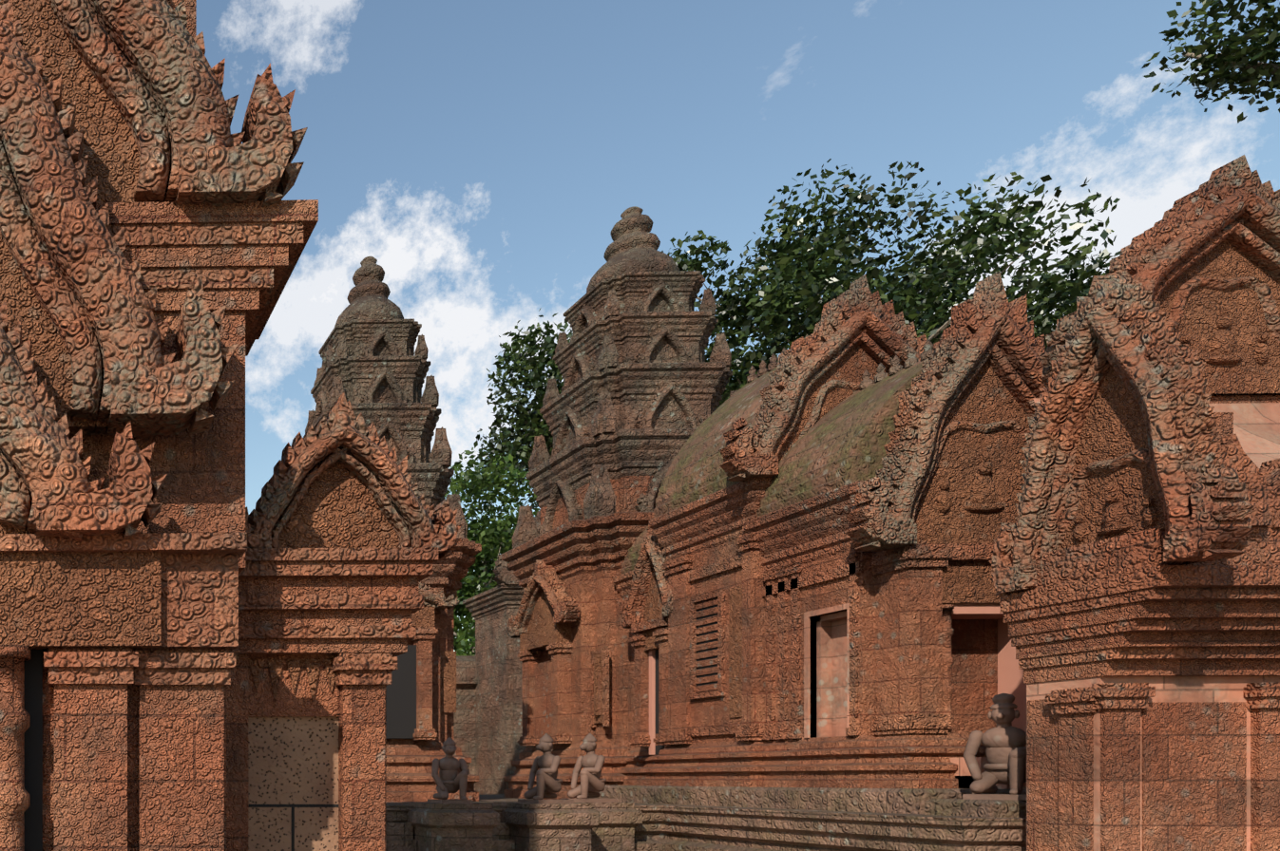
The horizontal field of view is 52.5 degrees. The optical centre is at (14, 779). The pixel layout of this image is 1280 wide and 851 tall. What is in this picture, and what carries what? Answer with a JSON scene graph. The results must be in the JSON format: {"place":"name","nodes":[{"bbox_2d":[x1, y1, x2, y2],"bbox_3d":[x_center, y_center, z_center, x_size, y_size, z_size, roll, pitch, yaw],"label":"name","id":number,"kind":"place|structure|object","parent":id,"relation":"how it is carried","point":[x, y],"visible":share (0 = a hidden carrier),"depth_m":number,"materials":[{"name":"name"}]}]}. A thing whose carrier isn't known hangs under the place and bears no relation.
{"place":"outdoors","nodes":[
{"label":"outdoors","id":0,"kind":"place"},
{"bbox_2d":[302,256,481,802],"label":"tower","id":1,"kind":"structure","parent":0,"point":[374,368],"depth_m":12.36,"materials":[{"name":"brown stone"}]},
{"bbox_2d":[453,510,540,794],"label":"enclosure wall","id":2,"kind":"structure","parent":0,"point":[487,724],"depth_m":19.93,"materials":[{"name":"stone"}]},
{"bbox_2d":[196,0,1279,652],"label":"sky","id":3,"kind":"structure","parent":0,"point":[487,155],"materials":[{"name":"blue"}]},
{"bbox_3d":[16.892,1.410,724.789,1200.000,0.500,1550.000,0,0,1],"label":"ground","id":4,"kind":"structure","parent":0,"visible":0},
{"bbox_2d":[0,0,461,850],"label":"library","id":5,"kind":"structure","parent":4,"relation":"on","point":[194,656],"depth_m":4.53,"materials":[{"name":"brown stone"}]},
{"bbox_2d":[444,447,538,655],"bbox_3d":[10.979,-3.258,23.517,5.052,9.156,4.855,0,0,15],"label":"tree","id":6,"kind":"object","parent":4,"relation":"on","point":[494,539],"visible":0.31,"depth_m":23.09,"materials":[{"name":"green plant"}]},
{"bbox_2d":[385,757,1026,850],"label":"platform","id":7,"kind":"structure","parent":4,"relation":"on","point":[648,818],"depth_m":9.73,"materials":[{"name":"stone"}]},
{"bbox_2d":[427,737,472,803],"bbox_3d":[4.489,-0.093,10.330,0.370,0.686,0.385,0,0,1],"label":"guardian statue","id":8,"kind":"object","parent":7,"relation":"on","point":[448,780],"visible":1,"depth_m":10.29,"materials":[{"name":"stone"}]},
{"bbox_2d":[517,733,573,803],"bbox_3d":[5.468,-0.112,10.313,0.407,0.725,0.392,0,0,-9],"label":"guardian statue","id":9,"kind":"object","parent":7,"relation":"on","point":[548,782],"visible":1,"depth_m":10.24,"materials":[{"name":"stone"}]},
{"bbox_2d":[560,733,617,802],"bbox_3d":[6.137,-0.122,10.698,0.418,0.745,0.402,0,0,-9],"label":"guardian statue","id":10,"kind":"object","parent":7,"relation":"on","point":[592,782],"visible":1,"depth_m":10.62,"materials":[{"name":"stone"}]},
{"bbox_2d":[501,206,740,800],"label":"tower","id":11,"kind":"structure","parent":7,"relation":"on","point":[630,410],"depth_m":13.11,"materials":[{"name":"brown stone"}]},
{"bbox_2d":[611,271,1045,788],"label":"temple hall","id":12,"kind":"structure","parent":7,"relation":"on","point":[804,582],"depth_m":9.40,"materials":[{"name":"brown stone"}]},
{"bbox_2d":[962,693,1026,801],"bbox_3d":[7.401,-0.245,7.495,0.440,0.800,0.423,0,0,-34],"label":"guardian statue","id":13,"kind":"object","parent":7,"relation":"on","point":[1003,742],"visible":0.88,"depth_m":7.47,"materials":[{"name":"stone"}]},
{"bbox_2d":[661,158,1120,407],"bbox_3d":[24.672,-8.240,30.131,12.018,19.801,12.440,0,0,1],"label":"tree","id":14,"kind":"object","parent":4,"relation":"on","point":[809,286],"visible":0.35,"depth_m":28.52,"materials":[{"name":"green plant"}]},
{"bbox_2d":[775,171,1120,350],"bbox_3d":[30.759,-8.764,32.273,10.383,20.749,13.856,0,0,1],"label":"tree","id":15,"kind":"object","parent":4,"relation":"on","point":[1065,294],"visible":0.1,"depth_m":30.92,"materials":[{"name":"green plant"}]},
{"bbox_2d":[989,154,1279,850],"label":"temple building","id":16,"kind":"structure","parent":4,"relation":"on","point":[1135,563],"depth_m":6.40,"materials":[{"name":"brown stone"}]},
{"bbox_2d":[1141,0,1279,123],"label":"tree","id":17,"kind":"object","parent":4,"relation":"on","point":[1232,56],"visible":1,"depth_m":15.54,"materials":[{"name":"green plant"}]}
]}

